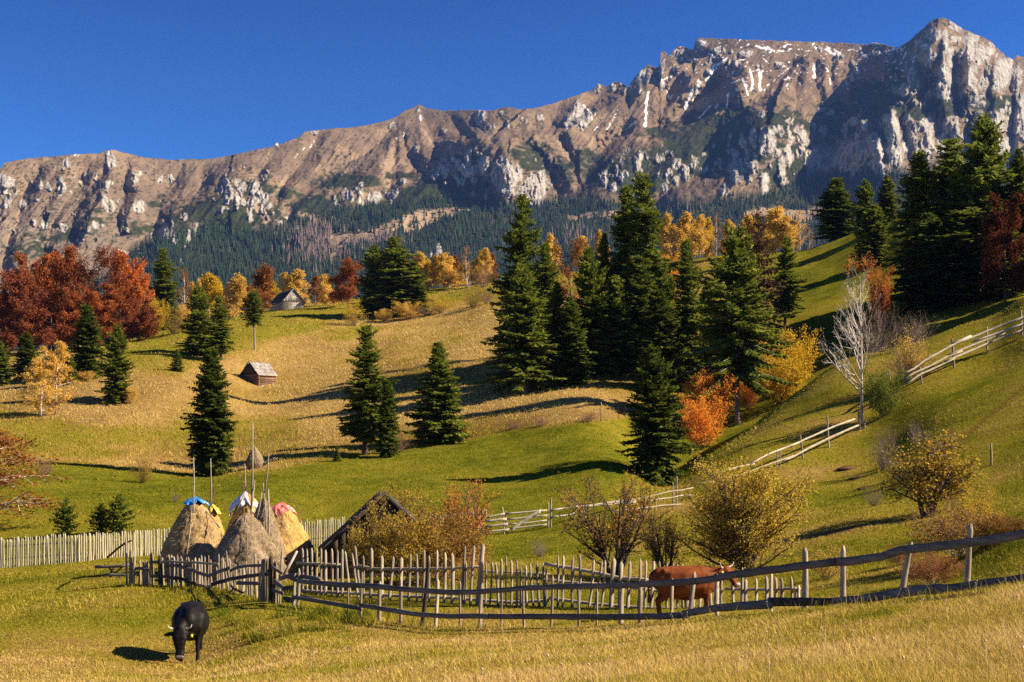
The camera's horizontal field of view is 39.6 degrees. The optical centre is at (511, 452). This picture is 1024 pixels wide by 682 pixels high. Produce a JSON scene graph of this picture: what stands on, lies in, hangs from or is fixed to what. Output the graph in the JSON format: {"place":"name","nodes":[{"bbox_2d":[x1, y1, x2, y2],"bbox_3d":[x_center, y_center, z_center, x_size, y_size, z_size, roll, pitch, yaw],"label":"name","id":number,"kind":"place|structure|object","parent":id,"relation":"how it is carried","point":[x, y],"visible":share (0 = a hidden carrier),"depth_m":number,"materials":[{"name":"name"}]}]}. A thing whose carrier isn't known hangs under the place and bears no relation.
{"place":"outdoors","nodes":[
{"label":"outdoors","id":0,"kind":"place"},
{"bbox_2d":[0,574,558,631],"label":"verge grass","id":1,"kind":"structure","parent":0,"point":[394,617],"depth_m":44.29,"materials":[{"name":"green plant"}]},
{"bbox_2d":[0,207,1023,681],"bbox_3d":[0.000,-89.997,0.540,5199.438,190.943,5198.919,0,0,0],"label":"ground","id":2,"kind":"structure","parent":0,"point":[822,269],"depth_m":100.25,"materials":[{"name":"plant"}]},
{"bbox_2d":[0,264,40,355],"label":"beech tree","id":3,"kind":"object","parent":2,"relation":"on","point":[17,281],"visible":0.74,"depth_m":230.49,"materials":[{"name":"red plant"}]},
{"bbox_2d":[0,296,45,352],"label":"beech tree","id":4,"kind":"object","parent":2,"relation":"on","point":[10,338],"visible":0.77,"depth_m":224.41,"materials":[{"name":"red plant"}]},
{"bbox_2d":[10,331,40,379],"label":"spruce tree","id":5,"kind":"object","parent":2,"relation":"on","point":[25,354],"visible":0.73,"depth_m":172.93,"materials":[{"name":"green plant"}]},
{"bbox_2d":[2,252,68,352],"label":"beech tree","id":6,"kind":"object","parent":2,"relation":"on","point":[42,270],"visible":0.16,"depth_m":240.12,"materials":[{"name":"red plant"}]},
{"bbox_2d":[16,346,64,416],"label":"birch tree","id":7,"kind":"object","parent":2,"relation":"on","point":[36,370],"visible":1,"depth_m":144.11,"materials":[{"name":"yellow plant"}]},
{"bbox_2d":[0,429,81,518],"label":"birch tree","id":8,"kind":"object","parent":2,"relation":"on","point":[5,478],"visible":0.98,"depth_m":77.54,"materials":[{"name":"orange plant"}]},
{"bbox_2d":[14,286,80,351],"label":"beech tree","id":9,"kind":"object","parent":2,"relation":"on","point":[46,311],"visible":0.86,"depth_m":226.63,"materials":[{"name":"red plant"}]},
{"bbox_2d":[35,339,80,414],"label":"birch tree","id":10,"kind":"object","parent":2,"relation":"on","point":[60,351],"visible":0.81,"depth_m":145.96,"materials":[{"name":"yellow plant"}]},
{"bbox_2d":[49,497,80,536],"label":"spruce tree","id":11,"kind":"object","parent":2,"relation":"on","point":[64,516],"visible":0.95,"depth_m":73.18,"materials":[{"name":"green plant"}]},
{"bbox_2d":[47,244,97,348],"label":"beech tree","id":12,"kind":"object","parent":2,"relation":"on","point":[67,259],"visible":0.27,"depth_m":244.59,"materials":[{"name":"red plant"}]},
{"bbox_2d":[0,528,169,567],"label":"paling fence","id":13,"kind":"object","parent":2,"relation":"on","point":[20,557],"visible":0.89,"depth_m":62.45,"materials":[{"name":"grey wood"}]},
{"bbox_2d":[65,304,105,378],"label":"spruce tree","id":14,"kind":"object","parent":2,"relation":"on","point":[87,333],"visible":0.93,"depth_m":169.16,"materials":[{"name":"green plant"}]},
{"bbox_2d":[54,291,117,343],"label":"beech tree","id":15,"kind":"object","parent":2,"relation":"on","point":[96,303],"visible":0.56,"depth_m":229.25,"materials":[{"name":"red plant"}]},
{"bbox_2d":[59,244,135,342],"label":"beech tree","id":16,"kind":"object","parent":2,"relation":"on","point":[80,275],"visible":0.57,"depth_m":239.80,"materials":[{"name":"red plant"}]},
{"bbox_2d":[94,323,135,403],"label":"spruce tree","id":17,"kind":"object","parent":2,"relation":"on","point":[117,345],"visible":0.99,"depth_m":155.13,"materials":[{"name":"green plant"}]},
{"bbox_2d":[101,491,137,535],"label":"spruce tree","id":18,"kind":"object","parent":2,"relation":"on","point":[118,508],"visible":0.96,"depth_m":73.45,"materials":[{"name":"green plant"}]},
{"bbox_2d":[93,282,158,338],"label":"beech tree","id":19,"kind":"object","parent":2,"relation":"on","point":[113,298],"visible":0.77,"depth_m":233.75,"materials":[{"name":"red plant"}]},
{"bbox_2d":[110,248,154,340],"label":"beech tree","id":20,"kind":"object","parent":2,"relation":"on","point":[133,274],"visible":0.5,"depth_m":245.95,"materials":[{"name":"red plant"}]},
{"bbox_2d":[117,297,161,340],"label":"beech tree","id":21,"kind":"object","parent":2,"relation":"on","point":[147,312],"visible":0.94,"depth_m":233.74,"materials":[{"name":"red plant"}]},
{"bbox_2d":[146,247,183,331],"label":"spruce tree","id":22,"kind":"object","parent":2,"relation":"on","point":[163,287],"visible":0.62,"depth_m":267.18,"materials":[{"name":"green plant"}]},
{"bbox_2d":[164,600,208,661],"bbox_3d":[-8.299,4.582,36.635,0.960,1.450,2.519,0,0,-4],"label":"cow","id":23,"kind":"object","parent":2,"relation":"on","point":[190,620],"visible":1,"depth_m":35.94},
{"bbox_2d":[154,457,222,576],"bbox_3d":[-12.039,2.558,54.026,3.146,4.812,3.163,0,0,39],"label":"haystack","id":24,"kind":"object","parent":2,"relation":"on","point":[195,532],"visible":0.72,"depth_m":53.24,"materials":[{"name":"beige plant"}]},
{"bbox_2d":[175,285,214,355],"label":"spruce tree","id":25,"kind":"object","parent":2,"relation":"on","point":[199,304],"visible":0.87,"depth_m":200.51,"materials":[{"name":"green plant"}]},
{"bbox_2d":[125,539,282,603],"bbox_3d":[-9.826,3.824,46.650,1.356,1.804,9.153,0,0,-44],"label":"stake fence","id":26,"kind":"object","parent":2,"relation":"on","point":[266,574],"visible":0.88,"depth_m":47.43,"materials":[{"name":"grey wood"}]},
{"bbox_2d":[178,347,238,475],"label":"spruce tree","id":27,"kind":"object","parent":2,"relation":"on","point":[210,425],"visible":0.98,"depth_m":110.37,"materials":[{"name":"green plant"}]},
{"bbox_2d":[195,295,235,359],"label":"spruce tree","id":28,"kind":"object","parent":2,"relation":"on","point":[220,332],"visible":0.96,"depth_m":196.26,"materials":[{"name":"green plant"}]},
{"bbox_2d":[214,272,251,319],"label":"birch tree","id":29,"kind":"object","parent":2,"relation":"on","point":[237,294],"visible":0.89,"depth_m":281.51,"materials":[{"name":"yellow plant"}]},
{"bbox_2d":[224,422,257,532],"bbox_3d":[-10.149,1.950,54.990,2.880,6.302,2.950,0,0,0],"label":"haystack","id":30,"kind":"object","parent":2,"relation":"on","point":[244,502],"visible":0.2,"depth_m":54.63,"materials":[{"name":"white plastic"}]},
{"bbox_2d":[206,513,289,582],"bbox_3d":[-9.502,3.510,50.724,3.255,2.788,3.354,0,0,0],"label":"haystack","id":31,"kind":"object","parent":2,"relation":"on","point":[245,537],"visible":0.59,"depth_m":50.06,"materials":[{"name":"beige plant"}]},
{"bbox_2d":[240,290,265,349],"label":"spruce tree","id":32,"kind":"object","parent":2,"relation":"on","point":[253,312],"visible":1,"depth_m":209.63,"materials":[{"name":"green plant"}]},
{"bbox_2d":[239,361,277,386],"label":"log hut","id":33,"kind":"object","parent":2,"relation":"on","point":[259,373],"visible":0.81,"depth_m":188.31,"materials":[{"name":"brown wood"}]},
{"bbox_2d":[253,453,290,578],"bbox_3d":[-9.180,2.498,52.797,2.222,4.999,2.135,0,0,33],"label":"haystack","id":34,"kind":"object","parent":2,"relation":"on","point":[264,511],"visible":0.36,"depth_m":52.48,"materials":[{"name":"beige plant"}]},
{"bbox_2d":[271,502,318,574],"bbox_3d":[-8.902,3.513,55.429,3.267,3.214,3.036,0,0,23],"label":"haystack","id":35,"kind":"object","parent":2,"relation":"on","point":[294,535],"visible":0.45,"depth_m":54.96,"materials":[{"name":"beige plant"}]},
{"bbox_2d":[271,551,319,605],"bbox_3d":[-6.385,3.870,42.441,0.884,1.774,2.052,0,0,-33],"label":"corner hurdle","id":36,"kind":"object","parent":2,"relation":"on","point":[298,575],"visible":0.94,"depth_m":42.56,"materials":[{"name":"grey wood"}]},
{"bbox_2d":[216,593,375,646],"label":"corner tufts","id":37,"kind":"object","parent":2,"relation":"on","point":[301,618],"visible":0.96,"depth_m":39.14,"materials":[{"name":"green plant"}]},
{"bbox_2d":[326,257,363,307],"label":"beech tree","id":38,"kind":"object","parent":2,"relation":"on","point":[346,291],"visible":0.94,"depth_m":299.75,"materials":[{"name":"red plant"}]},
{"bbox_2d":[351,244,385,313],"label":"spruce tree","id":39,"kind":"object","parent":2,"relation":"on","point":[372,263],"visible":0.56,"depth_m":277.07,"materials":[{"name":"green plant"}]},
{"bbox_2d":[336,324,411,454],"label":"spruce tree","id":40,"kind":"object","parent":2,"relation":"on","point":[362,394],"visible":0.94,"depth_m":116.78,"materials":[{"name":"green plant"}]},
{"bbox_2d":[313,490,435,579],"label":"old shed","id":41,"kind":"structure","parent":2,"relation":"on","point":[333,542],"depth_m":51.77,"materials":[{"name":"brown wood"}]},
{"bbox_2d":[0,254,757,492],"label":"straw grass","id":42,"kind":"structure","parent":2,"relation":"on","point":[278,442],"depth_m":153.72,"materials":[{"name":"yellow plant"}]},
{"bbox_2d":[373,378,401,456],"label":"spruce tree","id":43,"kind":"object","parent":2,"relation":"on","point":[386,444],"visible":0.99,"depth_m":114.99,"materials":[{"name":"green plant"}]},
{"bbox_2d":[336,486,454,588],"bbox_3d":[-3.976,2.960,47.818,4.106,3.847,3.852,0,0,-29],"label":"thicket","id":44,"kind":"object","parent":2,"relation":"on","point":[382,547],"visible":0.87,"depth_m":47.10,"materials":[{"name":"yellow plant"}]},
{"bbox_2d":[366,235,434,317],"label":"spruce tree","id":45,"kind":"object","parent":2,"relation":"on","point":[391,278],"visible":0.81,"depth_m":272.17,"materials":[{"name":"green plant"}]},
{"bbox_2d":[394,261,432,313],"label":"spruce tree","id":46,"kind":"object","parent":2,"relation":"on","point":[415,282],"visible":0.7,"depth_m":272.31,"materials":[{"name":"green plant"}]},
{"bbox_2d":[365,489,496,585],"bbox_3d":[-2.825,3.006,48.678,4.783,3.646,4.487,0,0,30],"label":"thicket","id":47,"kind":"object","parent":2,"relation":"on","point":[453,527],"visible":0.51,"depth_m":48.21,"materials":[{"name":"brown plant"}]},
{"bbox_2d":[403,342,473,445],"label":"spruce tree","id":48,"kind":"object","parent":2,"relation":"on","point":[438,417],"visible":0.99,"depth_m":121.94,"materials":[{"name":"green plant"}]},
{"bbox_2d":[437,475,499,543],"bbox_3d":[-2.080,2.954,64.002,1.920,4.048,3.874,0,0,-37],"label":"shrub","id":49,"kind":"object","parent":2,"relation":"on","point":[478,521],"visible":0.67,"depth_m":63.72,"materials":[{"name":"brown plant"}]},
{"bbox_2d":[0,512,1023,681],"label":"meadow grass","id":50,"kind":"structure","parent":2,"relation":"on","point":[686,669],"depth_m":21.57,"materials":[{"name":"yellow plant"}]},
{"bbox_2d":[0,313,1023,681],"bbox_3d":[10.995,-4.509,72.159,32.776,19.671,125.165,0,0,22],"label":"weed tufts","id":51,"kind":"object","parent":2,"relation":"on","point":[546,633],"visible":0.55,"depth_m":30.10,"materials":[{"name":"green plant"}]},
{"bbox_2d":[484,497,551,533],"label":"field gate","id":52,"kind":"structure","parent":2,"relation":"on","point":[523,521],"depth_m":77.42,"materials":[{"name":"grey wood"}]},
{"bbox_2d":[471,262,565,392],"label":"spruce tree","id":53,"kind":"object","parent":2,"relation":"on","point":[521,334],"visible":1,"depth_m":150.52,"materials":[{"name":"green plant"}]},
{"bbox_2d":[486,193,561,347],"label":"spruce tree","id":54,"kind":"object","parent":2,"relation":"on","point":[522,245],"visible":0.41,"depth_m":167.43,"materials":[{"name":"green plant"}]},
{"bbox_2d":[296,543,800,607],"bbox_3d":[0.232,3.723,42.262,17.228,2.043,0.960,0,0,29],"label":"picket fence","id":55,"kind":"object","parent":2,"relation":"on","point":[743,589],"visible":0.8,"depth_m":42.28,"materials":[{"name":"grey wood"}]},
{"bbox_2d":[530,241,566,370],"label":"spruce tree","id":56,"kind":"object","parent":2,"relation":"on","point":[546,274],"visible":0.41,"depth_m":164.30,"materials":[{"name":"green plant"}]},
{"bbox_2d":[537,282,565,381],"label":"spruce tree","id":57,"kind":"object","parent":2,"relation":"on","point":[556,303],"visible":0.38,"depth_m":157.54,"materials":[{"name":"green plant"}]},
{"bbox_2d":[551,232,587,309],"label":"beech tree","id":58,"kind":"object","parent":2,"relation":"on","point":[574,253],"visible":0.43,"depth_m":181.81,"materials":[{"name":"brown plant"}]},
{"bbox_2d":[546,296,595,385],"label":"spruce tree","id":59,"kind":"object","parent":2,"relation":"on","point":[570,338],"visible":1,"depth_m":153.18,"materials":[{"name":"green plant"}]},
{"bbox_2d":[571,245,618,376],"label":"spruce tree","id":60,"kind":"object","parent":2,"relation":"on","point":[589,279],"visible":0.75,"depth_m":157.20,"materials":[{"name":"green plant"}]},
{"bbox_2d":[551,469,680,578],"bbox_3d":[3.696,2.666,51.457,5.720,4.184,2.835,0,0,-36],"label":"autumn tree","id":61,"kind":"object","parent":2,"relation":"on","point":[624,537],"visible":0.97,"depth_m":51.20,"materials":[{"name":"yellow plant"}]},
{"bbox_2d":[587,275,644,374],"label":"spruce tree","id":62,"kind":"object","parent":2,"relation":"on","point":[618,334],"visible":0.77,"depth_m":157.91,"materials":[{"name":"green plant"}]},
{"bbox_2d":[607,183,653,287],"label":"spruce tree","id":63,"kind":"object","parent":2,"relation":"on","point":[626,199],"visible":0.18,"depth_m":173.22,"materials":[{"name":"green plant"}]},
{"bbox_2d":[610,255,658,370],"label":"spruce tree","id":64,"kind":"object","parent":2,"relation":"on","point":[638,283],"visible":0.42,"depth_m":159.24,"materials":[{"name":"green plant"}]},
{"bbox_2d":[607,171,682,294],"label":"spruce tree","id":65,"kind":"object","parent":2,"relation":"on","point":[640,226],"visible":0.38,"depth_m":169.63,"materials":[{"name":"green plant"}]},
{"bbox_2d":[290,524,1023,628],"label":"rail fence","id":66,"kind":"object","parent":2,"relation":"on","point":[968,543],"visible":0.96,"depth_m":30.57,"materials":[{"name":"grey wood"}]},
{"bbox_2d":[628,288,685,393],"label":"spruce tree","id":67,"kind":"object","parent":2,"relation":"on","point":[658,328],"visible":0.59,"depth_m":150.09,"materials":[{"name":"green plant"}]},
{"bbox_2d":[634,507,687,567],"bbox_3d":[5.322,3.295,51.084,1.438,2.720,2.902,0,0,-19],"label":"autumn tree","id":68,"kind":"object","parent":2,"relation":"on","point":[658,544],"visible":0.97,"depth_m":50.86,"materials":[{"name":"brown plant"}]},
{"bbox_2d":[614,343,710,487],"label":"spruce tree","id":69,"kind":"object","parent":2,"relation":"on","point":[654,429],"visible":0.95,"depth_m":97.95,"materials":[{"name":"green plant"}]},
{"bbox_2d":[657,211,684,261],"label":"birch tree","id":70,"kind":"object","parent":2,"relation":"on","point":[672,243],"visible":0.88,"depth_m":299.12,"materials":[{"name":"yellow plant"}]},
{"bbox_2d":[668,238,711,394],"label":"spruce tree","id":71,"kind":"object","parent":2,"relation":"on","point":[686,303],"visible":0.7,"depth_m":155.29,"materials":[{"name":"green plant"}]},
{"bbox_2d":[647,562,740,612],"bbox_3d":[4.624,3.463,36.305,2.342,1.360,0.876,0,0,-2],"label":"cow","id":72,"kind":"object","parent":2,"relation":"on","point":[703,591],"visible":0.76,"depth_m":36.04},
{"bbox_2d":[674,393,733,449],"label":"shrub","id":73,"kind":"object","parent":2,"relation":"on","point":[698,435],"visible":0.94,"depth_m":127.38,"materials":[{"name":"orange plant"}]},
{"bbox_2d":[680,366,738,431],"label":"shrub","id":74,"kind":"object","parent":2,"relation":"on","point":[699,385],"visible":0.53,"depth_m":133.32,"materials":[{"name":"orange plant"}]},
{"bbox_2d":[673,223,799,425],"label":"spruce tree","id":75,"kind":"object","parent":2,"relation":"on","point":[735,346],"visible":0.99,"depth_m":135.63,"materials":[{"name":"green plant"}]},
{"bbox_2d":[668,444,821,569],"bbox_3d":[8.398,2.072,49.788,5.848,4.745,5.506,0,0,-16],"label":"autumn tree","id":76,"kind":"object","parent":2,"relation":"on","point":[744,532],"visible":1,"depth_m":49.06,"materials":[{"name":"yellow plant"}]},
{"bbox_2d":[747,209,790,343],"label":"larch tree","id":77,"kind":"object","parent":2,"relation":"on","point":[764,282],"visible":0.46,"depth_m":167.64,"materials":[{"name":"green plant"}]},
{"bbox_2d":[763,205,800,252],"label":"birch tree","id":78,"kind":"object","parent":2,"relation":"on","point":[774,217],"visible":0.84,"depth_m":290.84,"materials":[{"name":"yellow plant"}]},
{"bbox_2d":[700,410,864,483],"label":"pole fence","id":79,"kind":"object","parent":2,"relation":"on","point":[858,425],"visible":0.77,"depth_m":93.96,"materials":[{"name":"grey wood"}]},
{"bbox_2d":[755,349,813,404],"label":"shrub","id":80,"kind":"object","parent":2,"relation":"on","point":[791,371],"visible":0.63,"depth_m":138.38,"materials":[{"name":"yellow plant"}]},
{"bbox_2d":[768,236,807,325],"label":"spruce tree","id":81,"kind":"object","parent":2,"relation":"on","point":[789,301],"visible":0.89,"depth_m":180.95,"materials":[{"name":"green plant"}]},
{"bbox_2d":[753,323,823,386],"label":"shrub","id":82,"kind":"object","parent":2,"relation":"on","point":[794,350],"visible":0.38,"depth_m":145.70,"materials":[{"name":"yellow plant"}]},
{"bbox_2d":[809,177,857,241],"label":"spruce tree","id":83,"kind":"object","parent":2,"relation":"on","point":[836,218],"visible":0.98,"depth_m":260.96,"materials":[{"name":"green plant"}]},
{"bbox_2d":[815,251,882,422],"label":"birch tree","id":84,"kind":"object","parent":2,"relation":"on","point":[867,263],"visible":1,"depth_m":100.38,"materials":[{"name":"white plant"}]},
{"bbox_2d":[847,179,881,235],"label":"spruce tree","id":85,"kind":"object","parent":2,"relation":"on","point":[865,195],"visible":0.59,"depth_m":238.91,"materials":[{"name":"green plant"}]},
{"bbox_2d":[849,203,891,268],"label":"spruce tree","id":86,"kind":"object","parent":2,"relation":"on","point":[874,239],"visible":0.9,"depth_m":208.88,"materials":[{"name":"green plant"}]},
{"bbox_2d":[863,264,895,332],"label":"shrub","id":87,"kind":"object","parent":2,"relation":"on","point":[883,300],"visible":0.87,"depth_m":157.61,"materials":[{"name":"orange plant"}]},
{"bbox_2d":[851,301,908,352],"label":"shrub","id":88,"kind":"object","parent":2,"relation":"on","point":[885,344],"visible":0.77,"depth_m":141.85,"materials":[{"name":"brown plant"}]},
{"bbox_2d":[859,368,916,416],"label":"juniper","id":89,"kind":"object","parent":2,"relation":"on","point":[880,396],"visible":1,"depth_m":99.47,"materials":[{"name":"green plant"}]},
{"bbox_2d":[875,174,900,223],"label":"spruce tree","id":90,"kind":"object","parent":2,"relation":"on","point":[886,199],"visible":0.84,"depth_m":241.04,"materials":[{"name":"green plant"}]},
{"bbox_2d":[881,149,941,292],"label":"spruce tree","id":91,"kind":"object","parent":2,"relation":"on","point":[914,191],"visible":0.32,"depth_m":175.64,"materials":[{"name":"green plant"}]},
{"bbox_2d":[869,212,969,313],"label":"spruce tree","id":92,"kind":"object","parent":2,"relation":"on","point":[927,221],"visible":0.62,"depth_m":162.92,"materials":[{"name":"green plant"}]},
{"bbox_2d":[875,428,988,516],"bbox_3d":[17.997,0.896,60.539,4.582,3.904,5.183,0,0,24],"label":"autumn tree","id":93,"kind":"object","parent":2,"relation":"on","point":[929,464],"visible":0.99,"depth_m":59.50,"materials":[{"name":"yellow plant"}]},
{"bbox_2d":[894,551,971,584],"bbox_3d":[10.809,2.937,37.057,2.006,1.127,1.906,0,0,-12],"label":"thicket","id":94,"kind":"object","parent":2,"relation":"on","point":[923,571],"visible":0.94,"depth_m":36.78,"materials":[{"name":"brown plant"}]},
{"bbox_2d":[902,137,985,264],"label":"spruce tree","id":95,"kind":"object","parent":2,"relation":"on","point":[952,148],"visible":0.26,"depth_m":173.11,"materials":[{"name":"green plant"}]},
{"bbox_2d":[888,310,1023,398],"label":"pole fence","id":96,"kind":"object","parent":2,"relation":"on","point":[953,353],"visible":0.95,"depth_m":106.53,"materials":[{"name":"grey wood"}]},
{"bbox_2d":[903,209,1013,304],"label":"spruce tree","id":97,"kind":"object","parent":2,"relation":"on","point":[958,226],"visible":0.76,"depth_m":159.95,"materials":[{"name":"green plant"}]},
{"bbox_2d":[898,494,1019,558],"bbox_3d":[12.769,2.122,41.097,3.519,1.962,3.344,0,0,-13],"label":"thicket","id":98,"kind":"object","parent":2,"relation":"on","point":[945,529],"visible":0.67,"depth_m":40.97,"materials":[{"name":"brown plant"}]},
{"bbox_2d":[934,112,1023,257],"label":"spruce tree","id":99,"kind":"object","parent":2,"relation":"on","point":[981,177],"visible":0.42,"depth_m":168.25,"materials":[{"name":"green plant"}]},
{"bbox_2d":[934,201,1023,300],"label":"spruce tree","id":100,"kind":"object","parent":2,"relation":"on","point":[995,291],"visible":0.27,"depth_m":158.50,"materials":[{"name":"green plant"}]},
{"bbox_2d":[975,192,1023,303],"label":"beech tree","id":101,"kind":"object","parent":2,"relation":"on","point":[995,237],"visible":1,"depth_m":153.39,"materials":[{"name":"red plant"}]},
{"bbox_2d":[0,18,1023,351],"bbox_3d":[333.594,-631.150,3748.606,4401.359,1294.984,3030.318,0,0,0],"label":"mountain range","id":102,"kind":"structure","parent":0,"point":[706,120],"depth_m":3650.63,"materials":[{"name":"grey stone"}]},
{"bbox_2d":[52,155,1010,340],"bbox_3d":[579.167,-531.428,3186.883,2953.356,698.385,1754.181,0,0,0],"label":"forest","id":103,"kind":"object","parent":102,"relation":"on","point":[234,265],"visible":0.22,"depth_m":3081.94,"materials":[{"name":"green plant"}]},
{"bbox_2d":[0,0,1023,167],"label":"sky","id":104,"kind":"structure","parent":0,"point":[158,79],"materials":[{"name":"blue"}]},
{"bbox_2d":[152,566,1023,681],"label":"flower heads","id":105,"kind":"object","parent":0,"point":[852,630],"visible":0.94,"depth_m":14.85,"materials":[{"name":"yellow plant"}]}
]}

